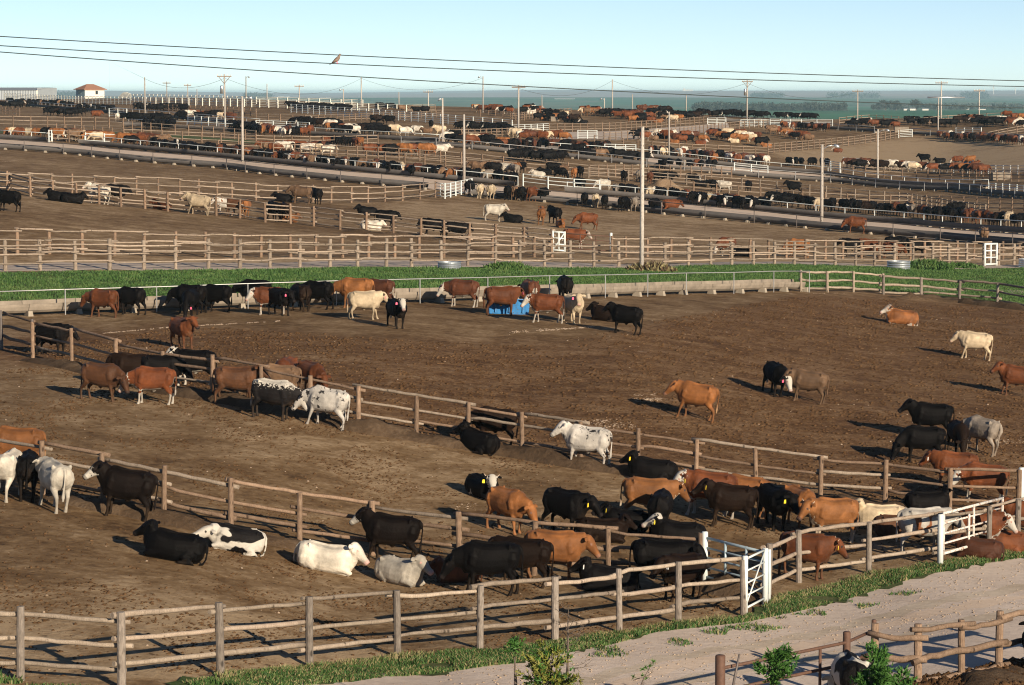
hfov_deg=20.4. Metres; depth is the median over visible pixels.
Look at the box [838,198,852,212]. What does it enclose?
cow
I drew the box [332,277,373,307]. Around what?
cow
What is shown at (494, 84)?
power line
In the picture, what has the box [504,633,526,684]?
juniper
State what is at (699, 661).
wheel track
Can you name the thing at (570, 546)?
cow
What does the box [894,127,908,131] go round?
water trough
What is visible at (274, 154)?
cow
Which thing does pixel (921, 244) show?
cow
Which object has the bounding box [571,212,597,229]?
cow
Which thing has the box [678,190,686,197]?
cow
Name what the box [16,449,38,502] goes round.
cow
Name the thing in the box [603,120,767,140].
log fence
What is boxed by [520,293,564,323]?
cow
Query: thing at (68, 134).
log fence
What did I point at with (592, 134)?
cattle lane
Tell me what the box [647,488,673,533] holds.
cow
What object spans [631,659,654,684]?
weed
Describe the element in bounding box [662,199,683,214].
cow
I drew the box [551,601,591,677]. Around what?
dead sapling
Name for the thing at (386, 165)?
cow
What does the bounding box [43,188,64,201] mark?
cow
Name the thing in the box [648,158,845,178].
feed road
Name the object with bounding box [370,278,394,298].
cow
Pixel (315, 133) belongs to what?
feed trough
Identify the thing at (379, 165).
cow
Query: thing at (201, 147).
cow
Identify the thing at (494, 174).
cow
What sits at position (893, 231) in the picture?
feed trough
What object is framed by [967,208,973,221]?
cow
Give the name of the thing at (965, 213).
cow
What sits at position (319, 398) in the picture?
cow
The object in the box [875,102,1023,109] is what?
scrub
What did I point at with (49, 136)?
pipe fence
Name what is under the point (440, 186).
pipe gate
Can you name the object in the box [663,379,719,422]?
cow
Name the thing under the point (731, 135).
distant cattle
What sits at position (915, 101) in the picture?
tree
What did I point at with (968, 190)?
feed trough
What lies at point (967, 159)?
cow
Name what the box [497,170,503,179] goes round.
cow
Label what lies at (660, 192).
cow
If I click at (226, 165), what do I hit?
feed trough
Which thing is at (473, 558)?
cow
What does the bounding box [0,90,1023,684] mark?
ground
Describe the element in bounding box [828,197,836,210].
cow
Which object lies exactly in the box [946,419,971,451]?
cow
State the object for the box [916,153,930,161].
cow
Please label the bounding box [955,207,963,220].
cow
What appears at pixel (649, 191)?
cow
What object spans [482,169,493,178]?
cow
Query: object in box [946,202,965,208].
cow
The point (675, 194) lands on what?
cow
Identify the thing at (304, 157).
cow
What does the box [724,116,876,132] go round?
feed trough
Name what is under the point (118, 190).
cow
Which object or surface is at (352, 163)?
cow
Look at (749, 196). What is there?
cow
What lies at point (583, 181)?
cow
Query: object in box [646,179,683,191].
manure heap
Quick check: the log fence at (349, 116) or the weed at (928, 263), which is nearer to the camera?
the weed at (928, 263)
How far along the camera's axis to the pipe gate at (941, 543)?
80.38 m
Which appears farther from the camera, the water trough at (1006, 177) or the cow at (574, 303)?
the water trough at (1006, 177)
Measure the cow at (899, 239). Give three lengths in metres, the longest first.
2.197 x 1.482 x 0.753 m
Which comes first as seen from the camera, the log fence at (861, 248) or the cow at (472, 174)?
the log fence at (861, 248)
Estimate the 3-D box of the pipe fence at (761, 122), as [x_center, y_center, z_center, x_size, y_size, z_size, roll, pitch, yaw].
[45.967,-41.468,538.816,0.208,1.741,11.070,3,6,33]
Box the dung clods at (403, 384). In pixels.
[10,296,1023,504]
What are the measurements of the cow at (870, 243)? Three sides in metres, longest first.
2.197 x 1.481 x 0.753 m
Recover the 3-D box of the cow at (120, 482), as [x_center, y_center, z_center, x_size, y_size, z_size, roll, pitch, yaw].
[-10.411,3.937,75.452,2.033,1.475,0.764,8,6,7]
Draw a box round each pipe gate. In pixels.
[436,183,445,198]
[552,231,565,251]
[566,233,611,250]
[702,531,768,593]
[742,548,770,612]
[937,497,1003,563]
[983,243,997,265]
[1019,467,1023,500]
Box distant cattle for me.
[0,97,1023,175]
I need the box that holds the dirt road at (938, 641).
[298,558,1023,684]
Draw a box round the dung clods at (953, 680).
[899,657,1023,684]
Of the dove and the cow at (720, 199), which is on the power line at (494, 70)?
the dove
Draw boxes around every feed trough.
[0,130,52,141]
[0,138,428,189]
[0,271,809,316]
[9,100,259,123]
[78,135,518,186]
[124,119,439,140]
[401,136,1023,197]
[470,183,1023,246]
[516,142,988,188]
[564,181,1023,233]
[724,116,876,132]
[910,128,1023,140]
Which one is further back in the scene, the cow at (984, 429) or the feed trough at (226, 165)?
the feed trough at (226, 165)
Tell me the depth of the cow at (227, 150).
333.83 m
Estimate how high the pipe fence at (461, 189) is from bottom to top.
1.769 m
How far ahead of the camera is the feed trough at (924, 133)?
516.89 m
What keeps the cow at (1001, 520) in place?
on the ground at (432, 322)
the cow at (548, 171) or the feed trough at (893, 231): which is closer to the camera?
the feed trough at (893, 231)
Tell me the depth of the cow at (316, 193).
243.65 m
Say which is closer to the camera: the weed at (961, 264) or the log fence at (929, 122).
the weed at (961, 264)
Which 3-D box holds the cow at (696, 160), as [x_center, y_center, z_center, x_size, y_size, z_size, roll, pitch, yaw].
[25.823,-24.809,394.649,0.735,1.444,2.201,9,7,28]
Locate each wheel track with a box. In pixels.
[606,595,1023,684]
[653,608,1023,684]
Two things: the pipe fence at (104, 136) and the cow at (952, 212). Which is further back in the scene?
the pipe fence at (104, 136)
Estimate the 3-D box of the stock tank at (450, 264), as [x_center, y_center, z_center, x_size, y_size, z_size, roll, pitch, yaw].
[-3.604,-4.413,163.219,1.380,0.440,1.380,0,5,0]
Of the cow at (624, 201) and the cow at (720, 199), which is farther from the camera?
the cow at (720, 199)
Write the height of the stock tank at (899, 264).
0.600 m
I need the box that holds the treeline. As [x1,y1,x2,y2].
[689,101,847,110]
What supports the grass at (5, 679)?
on the ground at (432, 322)
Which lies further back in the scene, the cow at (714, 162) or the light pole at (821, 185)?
the cow at (714, 162)
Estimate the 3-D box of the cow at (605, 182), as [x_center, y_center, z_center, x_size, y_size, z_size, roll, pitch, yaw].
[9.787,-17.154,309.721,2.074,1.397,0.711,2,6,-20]
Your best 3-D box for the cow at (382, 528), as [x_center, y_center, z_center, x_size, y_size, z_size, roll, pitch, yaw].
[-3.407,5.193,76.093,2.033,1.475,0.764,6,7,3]
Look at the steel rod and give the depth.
58.47 m
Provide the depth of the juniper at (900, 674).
49.70 m
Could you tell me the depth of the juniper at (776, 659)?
50.55 m
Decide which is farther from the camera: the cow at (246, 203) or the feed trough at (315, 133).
the feed trough at (315, 133)
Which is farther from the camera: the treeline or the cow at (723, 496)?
the treeline
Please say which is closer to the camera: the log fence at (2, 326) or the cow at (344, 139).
the log fence at (2, 326)
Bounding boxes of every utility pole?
[144,77,145,112]
[217,74,231,126]
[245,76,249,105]
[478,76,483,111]
[512,85,525,127]
[612,79,612,114]
[742,80,752,118]
[852,89,862,117]
[935,81,947,118]
[974,89,984,114]
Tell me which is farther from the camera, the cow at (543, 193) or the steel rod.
the cow at (543, 193)
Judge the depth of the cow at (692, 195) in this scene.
292.66 m
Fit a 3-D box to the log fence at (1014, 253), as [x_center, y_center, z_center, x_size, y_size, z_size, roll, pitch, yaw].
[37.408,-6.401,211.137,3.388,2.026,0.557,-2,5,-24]
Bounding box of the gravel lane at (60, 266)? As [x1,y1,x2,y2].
[0,260,1019,270]
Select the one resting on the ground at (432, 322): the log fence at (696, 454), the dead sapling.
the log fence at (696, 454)
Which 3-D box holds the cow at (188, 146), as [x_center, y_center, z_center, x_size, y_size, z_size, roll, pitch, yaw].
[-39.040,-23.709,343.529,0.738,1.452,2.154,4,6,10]
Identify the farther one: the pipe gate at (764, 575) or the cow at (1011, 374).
the cow at (1011, 374)
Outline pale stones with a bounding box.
[5,307,1008,669]
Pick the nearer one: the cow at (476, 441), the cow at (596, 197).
the cow at (476, 441)
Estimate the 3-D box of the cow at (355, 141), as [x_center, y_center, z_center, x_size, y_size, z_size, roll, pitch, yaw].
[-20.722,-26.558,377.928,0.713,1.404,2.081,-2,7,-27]
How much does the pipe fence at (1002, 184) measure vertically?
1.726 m
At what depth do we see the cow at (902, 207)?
295.75 m
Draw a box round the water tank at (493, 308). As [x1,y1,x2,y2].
[487,299,529,314]
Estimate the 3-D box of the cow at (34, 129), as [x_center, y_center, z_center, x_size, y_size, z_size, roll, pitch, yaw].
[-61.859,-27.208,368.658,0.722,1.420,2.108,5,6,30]
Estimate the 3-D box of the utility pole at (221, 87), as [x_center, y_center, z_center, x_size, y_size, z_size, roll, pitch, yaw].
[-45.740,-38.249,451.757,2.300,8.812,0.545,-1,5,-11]
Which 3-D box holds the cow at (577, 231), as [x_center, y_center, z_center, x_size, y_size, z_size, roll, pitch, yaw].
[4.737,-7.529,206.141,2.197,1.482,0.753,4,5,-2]
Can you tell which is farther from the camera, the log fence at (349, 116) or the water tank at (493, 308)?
the log fence at (349, 116)
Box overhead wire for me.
[519,83,607,95]
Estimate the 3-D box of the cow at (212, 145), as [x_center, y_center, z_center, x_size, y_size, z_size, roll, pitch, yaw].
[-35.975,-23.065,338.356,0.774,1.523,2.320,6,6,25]
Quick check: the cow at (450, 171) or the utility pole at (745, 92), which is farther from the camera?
the utility pole at (745, 92)
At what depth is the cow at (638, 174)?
340.72 m
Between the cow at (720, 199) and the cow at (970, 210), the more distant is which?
the cow at (720, 199)
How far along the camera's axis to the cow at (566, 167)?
337.67 m
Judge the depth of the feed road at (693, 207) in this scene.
298.97 m
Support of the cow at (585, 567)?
on the ground at (432, 322)
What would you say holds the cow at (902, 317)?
on the ground at (432, 322)
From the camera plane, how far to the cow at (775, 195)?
308.73 m
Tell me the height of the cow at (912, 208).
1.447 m
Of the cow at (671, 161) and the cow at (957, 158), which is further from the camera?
the cow at (957, 158)
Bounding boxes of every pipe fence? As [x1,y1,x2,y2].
[4,93,304,107]
[48,130,51,141]
[85,132,120,141]
[109,108,126,116]
[119,92,362,105]
[187,115,233,126]
[255,120,309,126]
[291,104,512,124]
[305,101,406,111]
[444,178,472,198]
[512,123,548,130]
[522,174,599,188]
[577,130,596,138]
[604,144,635,150]
[707,117,725,124]
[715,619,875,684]
[734,162,767,172]
[740,119,767,126]
[770,119,832,125]
[823,160,840,172]
[898,129,912,137]
[955,127,981,132]
[988,183,1023,190]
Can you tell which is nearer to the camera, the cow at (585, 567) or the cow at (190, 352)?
the cow at (585, 567)
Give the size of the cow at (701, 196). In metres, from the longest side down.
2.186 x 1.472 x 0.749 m
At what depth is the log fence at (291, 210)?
209.20 m
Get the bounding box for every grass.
[0,590,921,684]
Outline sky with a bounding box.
[0,0,1023,92]
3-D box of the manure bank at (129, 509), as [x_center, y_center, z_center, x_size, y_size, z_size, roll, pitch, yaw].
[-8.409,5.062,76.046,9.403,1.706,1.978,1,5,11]
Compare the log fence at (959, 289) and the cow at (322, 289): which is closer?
the cow at (322, 289)
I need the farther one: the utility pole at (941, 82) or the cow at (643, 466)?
the utility pole at (941, 82)
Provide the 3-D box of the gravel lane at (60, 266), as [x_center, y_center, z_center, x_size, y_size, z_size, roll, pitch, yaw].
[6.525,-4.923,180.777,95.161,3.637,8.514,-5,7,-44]
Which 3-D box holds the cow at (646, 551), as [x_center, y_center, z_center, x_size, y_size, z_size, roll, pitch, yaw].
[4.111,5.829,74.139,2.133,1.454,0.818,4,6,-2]
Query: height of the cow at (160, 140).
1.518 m
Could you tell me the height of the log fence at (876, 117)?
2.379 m
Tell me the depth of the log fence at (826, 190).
340.24 m
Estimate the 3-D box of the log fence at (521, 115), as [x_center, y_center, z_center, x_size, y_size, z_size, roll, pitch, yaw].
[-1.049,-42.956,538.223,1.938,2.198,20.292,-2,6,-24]
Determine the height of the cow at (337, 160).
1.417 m
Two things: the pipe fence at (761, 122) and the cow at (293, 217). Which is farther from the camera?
the pipe fence at (761, 122)
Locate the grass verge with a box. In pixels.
[167,555,1023,684]
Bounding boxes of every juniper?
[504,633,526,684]
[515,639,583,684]
[748,642,800,684]
[848,639,897,684]
[886,664,917,684]
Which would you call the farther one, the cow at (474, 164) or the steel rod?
the cow at (474, 164)
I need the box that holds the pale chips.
[2,161,1023,506]
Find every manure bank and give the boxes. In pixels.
[18,358,907,507]
[43,495,362,563]
[341,228,438,240]
[685,569,774,604]
[888,292,1023,310]
[960,666,1023,684]
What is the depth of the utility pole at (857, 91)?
568.94 m
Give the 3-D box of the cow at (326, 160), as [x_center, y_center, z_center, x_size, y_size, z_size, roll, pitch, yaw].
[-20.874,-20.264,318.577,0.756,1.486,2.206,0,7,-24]
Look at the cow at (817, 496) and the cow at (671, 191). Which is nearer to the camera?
the cow at (817, 496)
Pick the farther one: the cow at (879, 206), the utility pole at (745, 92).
the utility pole at (745, 92)
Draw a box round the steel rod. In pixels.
[732,654,739,684]
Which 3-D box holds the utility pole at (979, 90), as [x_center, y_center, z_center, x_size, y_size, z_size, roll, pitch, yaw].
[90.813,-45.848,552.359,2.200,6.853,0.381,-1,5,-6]
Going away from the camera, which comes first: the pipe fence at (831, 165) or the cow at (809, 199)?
the cow at (809, 199)
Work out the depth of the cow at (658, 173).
343.48 m
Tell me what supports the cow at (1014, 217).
on the ground at (432, 322)
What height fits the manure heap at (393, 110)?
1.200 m
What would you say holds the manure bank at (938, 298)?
on the ground at (432, 322)
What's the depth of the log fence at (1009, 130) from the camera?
496.54 m
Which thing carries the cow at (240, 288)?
on the ground at (432, 322)
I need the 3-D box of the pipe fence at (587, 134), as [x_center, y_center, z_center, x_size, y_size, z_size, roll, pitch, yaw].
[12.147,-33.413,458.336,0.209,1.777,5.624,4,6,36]
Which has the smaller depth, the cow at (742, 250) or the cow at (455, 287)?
the cow at (455, 287)
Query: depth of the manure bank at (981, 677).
62.59 m
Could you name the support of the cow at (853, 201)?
on the ground at (432, 322)
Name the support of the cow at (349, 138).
on the ground at (432, 322)
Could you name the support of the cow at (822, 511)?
on the ground at (432, 322)
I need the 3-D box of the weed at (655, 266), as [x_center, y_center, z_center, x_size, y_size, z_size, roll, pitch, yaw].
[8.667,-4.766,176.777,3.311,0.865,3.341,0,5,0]
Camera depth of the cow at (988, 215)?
272.61 m
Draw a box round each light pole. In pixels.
[241,96,252,161]
[438,98,443,141]
[463,114,465,181]
[639,127,643,268]
[668,112,669,154]
[820,144,838,221]
[877,129,889,177]
[927,97,964,129]
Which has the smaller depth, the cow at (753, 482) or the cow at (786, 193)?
the cow at (753, 482)
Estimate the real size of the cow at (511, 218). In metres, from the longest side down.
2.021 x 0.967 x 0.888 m
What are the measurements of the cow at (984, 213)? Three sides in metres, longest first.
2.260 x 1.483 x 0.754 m
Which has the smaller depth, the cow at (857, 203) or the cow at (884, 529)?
the cow at (884, 529)
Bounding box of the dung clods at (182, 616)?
[0,366,1021,677]
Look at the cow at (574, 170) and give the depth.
331.72 m
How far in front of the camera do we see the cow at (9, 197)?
188.95 m
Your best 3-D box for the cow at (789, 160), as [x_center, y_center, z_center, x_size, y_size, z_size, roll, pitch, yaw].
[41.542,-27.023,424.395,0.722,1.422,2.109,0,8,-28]
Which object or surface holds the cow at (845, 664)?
on the ground at (432, 322)
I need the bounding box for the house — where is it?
[73,84,106,98]
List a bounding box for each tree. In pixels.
[876,100,893,110]
[889,100,902,110]
[909,99,924,109]
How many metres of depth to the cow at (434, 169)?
306.68 m
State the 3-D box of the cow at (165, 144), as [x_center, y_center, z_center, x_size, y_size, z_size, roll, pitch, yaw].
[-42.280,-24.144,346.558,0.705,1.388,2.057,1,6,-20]
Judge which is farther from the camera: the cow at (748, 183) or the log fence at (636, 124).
the log fence at (636, 124)
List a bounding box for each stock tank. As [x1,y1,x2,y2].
[437,261,460,268]
[887,260,910,268]
[1018,258,1023,266]
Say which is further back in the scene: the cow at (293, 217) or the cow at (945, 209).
the cow at (945, 209)
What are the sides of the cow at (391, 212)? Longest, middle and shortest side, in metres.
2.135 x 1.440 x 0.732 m
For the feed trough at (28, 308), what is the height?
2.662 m
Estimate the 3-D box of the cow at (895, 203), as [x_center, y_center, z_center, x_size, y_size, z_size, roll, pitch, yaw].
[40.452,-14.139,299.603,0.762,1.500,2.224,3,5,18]
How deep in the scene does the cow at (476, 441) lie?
92.58 m
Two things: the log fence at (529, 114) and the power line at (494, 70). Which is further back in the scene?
the log fence at (529, 114)
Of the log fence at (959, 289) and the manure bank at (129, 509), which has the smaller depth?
the manure bank at (129, 509)
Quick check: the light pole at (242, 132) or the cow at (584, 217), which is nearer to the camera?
the cow at (584, 217)
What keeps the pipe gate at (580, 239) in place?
on the ground at (432, 322)
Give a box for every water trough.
[551,116,558,120]
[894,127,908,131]
[991,172,1010,179]
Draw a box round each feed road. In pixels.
[0,139,1023,244]
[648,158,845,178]
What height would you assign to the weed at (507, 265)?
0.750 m
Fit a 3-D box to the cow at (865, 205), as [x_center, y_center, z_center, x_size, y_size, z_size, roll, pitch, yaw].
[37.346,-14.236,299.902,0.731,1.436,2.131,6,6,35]
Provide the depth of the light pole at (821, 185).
271.12 m
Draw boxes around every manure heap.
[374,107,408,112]
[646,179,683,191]
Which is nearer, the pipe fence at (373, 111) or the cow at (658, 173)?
the cow at (658, 173)
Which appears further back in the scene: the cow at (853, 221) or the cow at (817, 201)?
the cow at (817, 201)
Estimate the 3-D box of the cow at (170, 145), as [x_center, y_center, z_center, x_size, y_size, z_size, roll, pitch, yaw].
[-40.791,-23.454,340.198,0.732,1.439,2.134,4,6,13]
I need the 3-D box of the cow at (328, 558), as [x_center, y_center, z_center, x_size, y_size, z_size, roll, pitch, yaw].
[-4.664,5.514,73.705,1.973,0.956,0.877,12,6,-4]
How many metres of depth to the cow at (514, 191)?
276.60 m
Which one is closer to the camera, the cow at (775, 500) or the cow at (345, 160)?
the cow at (775, 500)
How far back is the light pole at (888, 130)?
397.34 m
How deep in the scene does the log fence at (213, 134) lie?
402.04 m
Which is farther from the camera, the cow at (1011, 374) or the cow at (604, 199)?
the cow at (604, 199)
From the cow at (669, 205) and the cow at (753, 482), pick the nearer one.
the cow at (753, 482)
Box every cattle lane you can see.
[0,131,254,143]
[549,123,728,139]
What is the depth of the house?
795.09 m
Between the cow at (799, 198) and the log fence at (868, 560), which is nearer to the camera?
the log fence at (868, 560)
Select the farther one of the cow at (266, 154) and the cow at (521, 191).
the cow at (266, 154)
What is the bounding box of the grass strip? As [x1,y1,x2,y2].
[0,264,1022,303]
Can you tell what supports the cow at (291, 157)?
on the ground at (432, 322)
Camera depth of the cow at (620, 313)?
120.60 m
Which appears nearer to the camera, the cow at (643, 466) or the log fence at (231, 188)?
the cow at (643, 466)
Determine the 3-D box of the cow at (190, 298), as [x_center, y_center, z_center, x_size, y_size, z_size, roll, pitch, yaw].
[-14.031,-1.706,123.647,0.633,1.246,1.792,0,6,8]
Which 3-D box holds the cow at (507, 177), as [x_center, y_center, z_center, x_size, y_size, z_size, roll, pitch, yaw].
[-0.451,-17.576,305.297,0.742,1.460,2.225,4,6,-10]
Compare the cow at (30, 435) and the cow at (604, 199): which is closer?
the cow at (30, 435)
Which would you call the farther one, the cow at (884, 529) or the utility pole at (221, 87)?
the utility pole at (221, 87)
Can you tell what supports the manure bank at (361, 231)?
on the ground at (432, 322)
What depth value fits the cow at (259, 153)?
327.42 m
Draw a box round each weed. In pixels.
[483,260,535,270]
[625,260,677,271]
[631,659,654,684]
[910,258,954,269]
[947,261,983,268]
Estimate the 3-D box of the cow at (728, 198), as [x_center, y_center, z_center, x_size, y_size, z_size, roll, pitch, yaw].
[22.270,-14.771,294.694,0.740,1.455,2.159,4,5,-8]
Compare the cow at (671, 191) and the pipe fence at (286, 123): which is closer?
the cow at (671, 191)
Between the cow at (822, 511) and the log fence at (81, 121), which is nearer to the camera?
the cow at (822, 511)
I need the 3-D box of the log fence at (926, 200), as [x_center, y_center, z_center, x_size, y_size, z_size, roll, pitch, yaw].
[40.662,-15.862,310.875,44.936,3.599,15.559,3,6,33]
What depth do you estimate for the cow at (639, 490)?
83.27 m
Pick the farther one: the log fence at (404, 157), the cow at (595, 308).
the log fence at (404, 157)
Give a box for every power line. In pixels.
[0,36,1023,80]
[0,45,1023,86]
[0,51,1022,107]
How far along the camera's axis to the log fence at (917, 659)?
63.01 m
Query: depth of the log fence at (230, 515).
75.93 m
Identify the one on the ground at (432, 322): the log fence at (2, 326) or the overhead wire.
the log fence at (2, 326)
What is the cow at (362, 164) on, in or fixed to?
on the ground at (432, 322)
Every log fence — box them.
[0,116,123,128]
[0,171,436,202]
[0,171,555,246]
[0,227,555,257]
[0,238,987,270]
[0,310,35,349]
[0,439,710,575]
[0,556,748,684]
[2,107,19,115]
[30,322,1021,507]
[51,129,85,141]
[56,123,254,143]
[123,121,256,139]
[135,104,256,115]
[218,140,512,171]
[255,134,378,145]
[256,110,441,121]
[273,143,731,177]
[441,127,512,137]
[480,110,524,119]
[512,108,571,119]
[549,116,706,131]
[588,167,986,209]
[594,135,767,154]
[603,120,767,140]
[610,236,1023,259]
[670,180,1023,212]
[760,497,1023,594]
[767,129,899,152]
[798,270,883,291]
[839,115,922,125]
[843,157,1019,173]
[843,164,1023,181]
[861,610,1023,681]
[879,275,1023,305]
[920,113,1000,125]
[988,126,1023,133]
[998,243,1023,264]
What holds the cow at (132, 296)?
on the ground at (432, 322)
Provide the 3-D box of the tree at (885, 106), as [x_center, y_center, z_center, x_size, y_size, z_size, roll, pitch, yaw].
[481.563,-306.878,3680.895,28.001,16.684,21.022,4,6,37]
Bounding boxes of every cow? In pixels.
[0,189,20,211]
[0,425,45,455]
[0,448,21,502]
[3,127,9,134]
[12,127,24,135]
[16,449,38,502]
[24,127,31,135]
[30,127,40,136]
[32,456,74,513]
[34,322,79,355]
[39,127,50,136]
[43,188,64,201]
[60,191,88,203]
[79,288,118,317]
[80,362,129,401]
[82,181,110,204]
[82,460,157,521]
[104,184,132,201]
[105,352,147,373]
[115,286,145,314]
[118,366,176,404]
[133,519,208,565]
[141,354,193,388]
[148,198,171,210]
[150,136,157,145]
[157,139,162,146]
[162,139,168,146]
[165,284,206,312]
[166,346,216,385]
[168,141,176,147]
[168,316,199,348]
[178,140,186,148]
[179,289,199,316]
[180,192,210,215]
[186,141,192,149]
[190,142,198,149]
[191,522,266,556]
[196,143,205,150]
[203,284,231,312]
[204,142,216,151]
[209,197,234,215]
[212,365,270,403]
[216,144,222,152]
[218,197,243,216]
[223,146,230,152]
[231,145,238,153]
[232,279,271,307]
[240,147,248,154]
[241,199,250,217]
[245,286,286,314]
[249,149,256,160]
[250,377,309,420]
[256,148,263,156]
[264,149,271,156]
[264,363,301,387]
[266,201,280,221]
[268,287,295,315]
[270,191,292,202]
[271,151,277,163]
[275,356,297,365]
[277,151,284,163]
[280,202,288,222]
[282,213,301,222]
[283,150,291,158]
[285,185,311,203]
[287,151,300,159]
[290,283,311,311]
[291,385,349,430]
[293,539,369,575]
[294,154,302,160]
[296,360,330,388]
[302,153,309,166]
[302,280,333,309]
[307,154,316,166]
[310,187,322,204]
[317,155,322,167]
[322,155,330,162]
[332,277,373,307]
[333,157,343,169]
[335,137,342,146]
[341,136,347,146]
[341,156,347,164]
[347,136,352,145]
[347,290,387,319]
[349,157,355,165]
[349,506,422,559]
[351,138,359,147]
[353,204,376,215]
[355,158,366,166]
[356,137,363,146]
[360,220,386,230]
[366,159,375,167]
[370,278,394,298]
[374,210,401,228]
[374,554,433,587]
[377,160,384,167]
[382,161,391,173]
[385,298,408,328]
[390,160,395,169]
[394,162,400,169]
[408,165,415,175]
[413,163,421,170]
[416,218,442,237]
[420,165,427,171]
[429,556,481,582]
[431,165,437,178]
[436,278,479,307]
[437,167,447,179]
[439,539,523,595]
[445,168,455,180]
[445,221,473,239]
[452,421,499,455]
[463,406,518,444]
[464,180,475,194]
[464,473,501,500]
[466,161,483,169]
[466,169,478,176]
[476,183,485,198]
[482,161,495,168]
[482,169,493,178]
[483,203,509,221]
[483,286,525,315]
[484,162,501,169]
[486,184,497,199]
[486,486,537,534]
[488,535,553,588]
[493,170,497,178]
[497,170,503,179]
[500,211,522,223]
[501,163,512,171]
[503,172,511,180]
[504,185,511,200]
[508,163,519,174]
[509,172,518,181]
[511,186,517,199]
[516,161,526,173]
[517,186,525,200]
[517,279,540,306]
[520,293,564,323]
[524,528,600,579]
[526,186,538,201]
[528,169,544,177]
[536,167,551,174]
[537,206,545,224]
[538,187,550,201]
[541,486,602,529]
[545,162,561,169]
[546,205,562,223]
[549,420,611,463]
[553,167,568,179]
[555,275,573,296]
[556,218,565,227]
[559,165,569,176]
[562,228,591,247]
[563,293,585,323]
[568,556,638,591]
[571,167,577,179]
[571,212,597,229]
[574,177,585,187]
[574,513,637,543]
[576,166,583,177]
[581,192,588,206]
[585,301,614,321]
[591,501,648,533]
[592,193,600,207]
[593,179,610,189]
[601,195,607,209]
[601,301,642,335]
[612,183,618,196]
[617,196,630,211]
[619,183,624,191]
[619,450,677,479]
[619,476,690,508]
[620,170,627,182]
[627,185,638,192]
[629,537,710,593]
[630,196,639,211]
[636,170,639,181]
[641,512,706,542]
[645,186,653,193]
[647,172,653,183]
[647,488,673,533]
[648,198,660,212]
[649,551,705,601]
[650,170,665,181]
[656,187,666,195]
[661,171,678,179]
[662,159,666,168]
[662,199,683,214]
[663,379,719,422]
[666,158,673,163]
[668,187,675,195]
[673,188,679,196]
[673,469,737,518]
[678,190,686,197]
[685,173,701,180]
[686,159,694,165]
[686,191,697,204]
[691,478,758,529]
[693,159,699,166]
[695,179,707,186]
[697,192,707,205]
[705,159,711,167]
[705,179,722,191]
[707,192,712,205]
[711,159,717,168]
[712,193,719,206]
[713,237,735,255]
[716,180,731,192]
[716,195,727,206]
[723,193,731,201]
[727,473,770,519]
[732,196,741,207]
[733,248,756,256]
[739,197,745,208]
[745,180,751,190]
[745,195,753,203]
[748,197,758,209]
[756,483,799,531]
[760,198,771,210]
[761,361,792,396]
[764,191,780,204]
[770,192,785,205]
[774,194,793,207]
[777,530,848,580]
[779,368,828,404]
[781,238,809,257]
[782,192,798,206]
[783,180,801,193]
[784,484,815,529]
[785,157,794,165]
[793,157,798,165]
[793,194,809,207]
[796,496,858,542]
[799,157,804,165]
[805,196,814,209]
[805,494,842,516]
[806,157,813,166]
[813,197,823,210]
[822,649,868,684]
[823,199,834,211]
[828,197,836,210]
[831,147,842,152]
[837,238,863,257]
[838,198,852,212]
[840,216,866,233]
[849,198,855,211]
[854,199,861,212]
[855,498,904,528]
[859,238,881,258]
[860,201,871,213]
[868,201,876,213]
[872,514,917,536]
[876,203,883,215]
[879,304,918,325]
[881,203,893,216]
[882,242,906,258]
[884,236,908,253]
[890,425,946,462]
[891,201,899,214]
[895,506,966,551]
[896,204,908,216]
[897,398,954,440]
[903,485,958,507]
[906,239,931,256]
[909,204,915,216]
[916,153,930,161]
[916,204,925,217]
[918,449,978,489]
[923,206,932,220]
[932,206,935,219]
[933,157,945,162]
[935,206,942,220]
[941,206,951,219]
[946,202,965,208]
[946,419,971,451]
[946,533,1004,561]
[948,208,957,221]
[949,155,963,162]
[950,330,992,360]
[951,508,1017,547]
[953,461,1009,503]
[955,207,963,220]
[961,209,969,222]
[962,155,975,162]
[963,414,1002,456]
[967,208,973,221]
[970,530,1023,552]
[971,210,981,223]
[978,226,988,243]
[979,209,989,223]
[986,212,992,224]
[989,361,1023,394]
[991,212,999,225]
[994,497,1023,526]
[998,211,1006,225]
[1002,211,1013,225]
[1009,214,1019,226]
[1015,213,1023,226]
[1018,621,1023,647]
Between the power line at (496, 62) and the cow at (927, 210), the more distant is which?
the cow at (927, 210)
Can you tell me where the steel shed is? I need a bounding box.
[0,88,56,99]
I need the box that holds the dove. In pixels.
[329,54,340,64]
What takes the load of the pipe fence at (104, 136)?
on the ground at (432, 322)
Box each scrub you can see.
[57,90,990,98]
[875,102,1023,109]
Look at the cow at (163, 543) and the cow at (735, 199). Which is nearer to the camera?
the cow at (163, 543)
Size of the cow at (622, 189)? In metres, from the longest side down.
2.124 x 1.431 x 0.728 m

